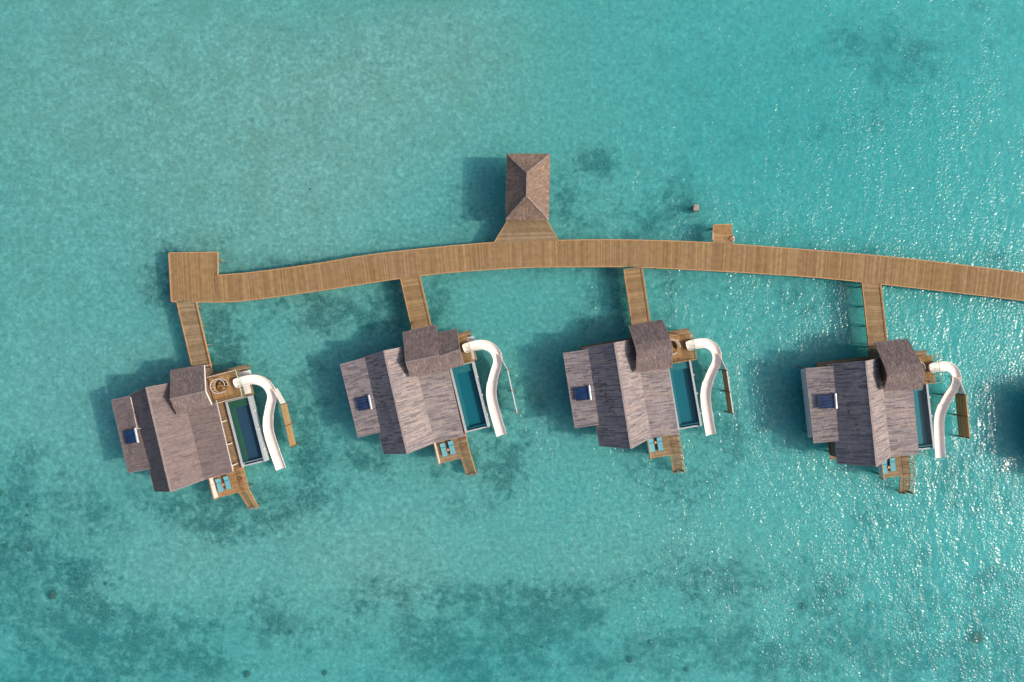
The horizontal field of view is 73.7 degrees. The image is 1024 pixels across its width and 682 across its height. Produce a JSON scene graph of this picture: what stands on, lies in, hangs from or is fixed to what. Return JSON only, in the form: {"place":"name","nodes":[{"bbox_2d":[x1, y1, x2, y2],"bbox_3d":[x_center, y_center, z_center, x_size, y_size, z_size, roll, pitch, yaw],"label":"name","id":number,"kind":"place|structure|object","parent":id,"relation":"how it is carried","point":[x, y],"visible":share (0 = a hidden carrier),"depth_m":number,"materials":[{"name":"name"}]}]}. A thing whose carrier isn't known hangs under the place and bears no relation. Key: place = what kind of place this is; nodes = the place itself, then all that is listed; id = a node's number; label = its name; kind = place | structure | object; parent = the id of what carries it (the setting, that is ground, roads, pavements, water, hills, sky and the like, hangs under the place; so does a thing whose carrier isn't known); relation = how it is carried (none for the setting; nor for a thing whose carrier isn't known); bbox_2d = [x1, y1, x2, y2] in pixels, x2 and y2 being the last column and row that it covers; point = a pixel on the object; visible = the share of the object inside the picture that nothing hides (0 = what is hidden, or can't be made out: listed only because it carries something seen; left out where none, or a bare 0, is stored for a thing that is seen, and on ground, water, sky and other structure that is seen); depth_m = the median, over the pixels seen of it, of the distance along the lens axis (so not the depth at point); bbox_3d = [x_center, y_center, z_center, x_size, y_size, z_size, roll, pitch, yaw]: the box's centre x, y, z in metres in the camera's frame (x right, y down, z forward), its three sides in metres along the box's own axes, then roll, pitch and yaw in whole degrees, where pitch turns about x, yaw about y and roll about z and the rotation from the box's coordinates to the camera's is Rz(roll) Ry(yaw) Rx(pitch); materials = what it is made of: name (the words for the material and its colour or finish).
{"place":"outdoors","nodes":[
{"label":"outdoors","id":0,"kind":"place"},
{"bbox_2d":[0,0,1023,681],"bbox_3d":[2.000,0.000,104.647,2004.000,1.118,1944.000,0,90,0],"label":"seabed","id":1,"kind":"structure","parent":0,"point":[140,140],"depth_m":104.56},
{"bbox_2d":[48,590,56,598],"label":"coral head","id":2,"kind":"object","parent":1,"relation":"on","point":[52,594],"visible":1,"depth_m":104.05},
{"bbox_2d":[111,364,270,509],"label":"overwater villa","id":3,"kind":"object","parent":1,"relation":"on","point":[193,424],"visible":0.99,"depth_m":98.83,"materials":[{"name":"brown wood"}]},
{"bbox_2d":[124,428,138,443],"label":"solar water heater","id":4,"kind":"object","parent":3,"relation":"on","point":[131,435],"visible":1,"depth_m":98.67,"materials":[{"name":"blue glass"}]},
{"bbox_2d":[215,478,223,491],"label":"sun lounger","id":5,"kind":"object","parent":3,"relation":"on","point":[219,485],"visible":1,"depth_m":101.58,"materials":[{"name":"fabric"}]},
{"bbox_2d":[223,476,231,489],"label":"sun lounger","id":6,"kind":"object","parent":3,"relation":"on","point":[227,482],"visible":1,"depth_m":101.58,"materials":[{"name":"fabric"}]},
{"bbox_2d":[243,670,249,677],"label":"coral head","id":7,"kind":"object","parent":1,"relation":"on","point":[246,673],"visible":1,"depth_m":104.23},
{"bbox_2d":[233,375,285,470],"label":"water slide","id":8,"kind":"object","parent":1,"relation":"on","point":[269,433],"visible":0.97,"depth_m":101.68,"materials":[{"name":"plastic"}]},
{"bbox_2d":[340,324,489,475],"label":"overwater villa","id":9,"kind":"object","parent":1,"relation":"on","point":[421,387],"visible":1,"depth_m":98.59,"materials":[{"name":"brown wood"}]},
{"bbox_2d":[356,395,372,410],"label":"solar water heater","id":10,"kind":"object","parent":9,"relation":"on","point":[364,403],"visible":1,"depth_m":98.61,"materials":[{"name":"blue glass"}]},
{"bbox_2d":[440,443,447,456],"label":"sun lounger","id":11,"kind":"object","parent":9,"relation":"on","point":[443,449],"visible":1,"depth_m":101.58,"materials":[{"name":"fabric"}]},
{"bbox_2d":[448,440,455,454],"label":"sun lounger","id":12,"kind":"object","parent":9,"relation":"on","point":[451,447],"visible":1,"depth_m":101.58,"materials":[{"name":"fabric"}]},
{"bbox_2d":[462,340,505,436],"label":"water slide","id":13,"kind":"object","parent":1,"relation":"on","point":[491,396],"visible":0.98,"depth_m":101.66,"materials":[{"name":"plastic"}]},
{"bbox_2d":[626,656,632,662],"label":"coral head","id":14,"kind":"object","parent":1,"relation":"on","point":[629,659],"visible":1,"depth_m":104.27},
{"bbox_2d":[563,319,701,473],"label":"overwater villa","id":15,"kind":"object","parent":1,"relation":"on","point":[641,382],"visible":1,"depth_m":98.65,"materials":[{"name":"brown wood"}]},
{"bbox_2d":[574,385,591,400],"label":"solar water heater","id":16,"kind":"object","parent":15,"relation":"on","point":[582,393],"visible":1,"depth_m":98.69,"materials":[{"name":"blue glass"}]},
{"bbox_2d":[648,438,654,451],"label":"sun lounger","id":17,"kind":"object","parent":15,"relation":"on","point":[651,444],"visible":1,"depth_m":101.58,"materials":[{"name":"fabric"}]},
{"bbox_2d":[656,437,663,450],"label":"sun lounger","id":18,"kind":"object","parent":15,"relation":"on","point":[659,444],"visible":0.96,"depth_m":101.58,"materials":[{"name":"fabric"}]},
{"bbox_2d":[686,338,721,435],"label":"water slide","id":19,"kind":"object","parent":1,"relation":"on","point":[706,386],"visible":0.98,"depth_m":101.69,"materials":[{"name":"plastic"}]},
{"bbox_2d":[799,602,806,609],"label":"coral head","id":20,"kind":"object","parent":1,"relation":"on","point":[802,605],"visible":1,"depth_m":104.28},
{"bbox_2d":[795,339,940,494],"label":"overwater villa","id":21,"kind":"object","parent":1,"relation":"on","point":[880,415],"visible":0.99,"depth_m":98.61,"materials":[{"name":"brown wood"}]},
{"bbox_2d":[817,393,837,408],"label":"solar water heater","id":22,"kind":"object","parent":21,"relation":"on","point":[828,401],"visible":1,"depth_m":98.60,"materials":[{"name":"blue glass"}]},
{"bbox_2d":[883,460,887,473],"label":"sun lounger","id":23,"kind":"object","parent":21,"relation":"on","point":[885,469],"visible":0.69,"depth_m":101.58,"materials":[{"name":"fabric"}]},
{"bbox_2d":[889,457,895,470],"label":"sun lounger","id":24,"kind":"object","parent":21,"relation":"on","point":[892,464],"visible":0.92,"depth_m":101.58,"materials":[{"name":"fabric"}]},
{"bbox_2d":[928,361,961,458],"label":"water slide","id":25,"kind":"object","parent":1,"relation":"on","point":[952,369],"visible":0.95,"depth_m":101.72,"materials":[{"name":"plastic"}]},
{"bbox_2d":[969,631,983,643],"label":"coral head","id":26,"kind":"object","parent":1,"relation":"on","point":[976,637],"visible":1,"depth_m":104.19},
{"bbox_3d":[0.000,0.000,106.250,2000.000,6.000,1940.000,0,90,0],"label":"water","id":27,"kind":"structure","parent":0,"visible":0},
{"bbox_2d":[177,302,217,367],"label":"villa walkway","id":28,"kind":"structure","parent":27,"relation":"in","point":[191,317],"depth_m":101.75,"materials":[{"name":"brown wood"}]},
{"bbox_2d":[268,388,299,447],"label":"privacy screen","id":29,"kind":"object","parent":27,"relation":"in","point":[288,423],"visible":0.94,"depth_m":101.43,"materials":[{"name":"brown wood"}]},
{"bbox_2d":[400,276,430,329],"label":"villa walkway","id":30,"kind":"structure","parent":27,"relation":"in","point":[415,284],"depth_m":101.75,"materials":[{"name":"brown wood"}]},
{"bbox_2d":[494,353,520,412],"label":"privacy screen","id":31,"kind":"object","parent":27,"relation":"in","point":[510,384],"visible":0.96,"depth_m":100.28,"materials":[{"name":"brown wood"}]},
{"bbox_2d":[505,153,550,220],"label":"pavilion","id":32,"kind":"structure","parent":27,"relation":"in","point":[527,190],"depth_m":98.53,"materials":[{"name":"brown wood"}]},
{"bbox_2d":[168,220,1023,302],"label":"boardwalk","id":33,"kind":"structure","parent":27,"relation":"in","point":[192,277],"depth_m":101.75,"materials":[{"name":"brown wood"}]},
{"bbox_2d":[623,267,649,324],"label":"villa walkway","id":34,"kind":"structure","parent":27,"relation":"in","point":[641,301],"depth_m":101.75,"materials":[{"name":"brown wood"}]},
{"bbox_2d":[689,204,698,212],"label":"mooring post","id":35,"kind":"object","parent":27,"relation":"in","point":[693,208],"visible":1,"depth_m":102.44,"materials":[{"name":"concrete"}]},
{"bbox_2d":[715,353,733,413],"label":"privacy screen","id":36,"kind":"object","parent":27,"relation":"in","point":[727,389],"visible":0.89,"depth_m":101.35,"materials":[{"name":"brown wood"}]},
{"bbox_2d":[854,282,887,350],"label":"villa walkway","id":37,"kind":"structure","parent":27,"relation":"in","point":[870,304],"depth_m":101.75,"materials":[{"name":"brown wood"}]},
{"bbox_2d":[947,376,970,438],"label":"privacy screen","id":38,"kind":"object","parent":27,"relation":"in","point":[962,413],"visible":0.91,"depth_m":101.40,"materials":[{"name":"brown wood"}]}
]}

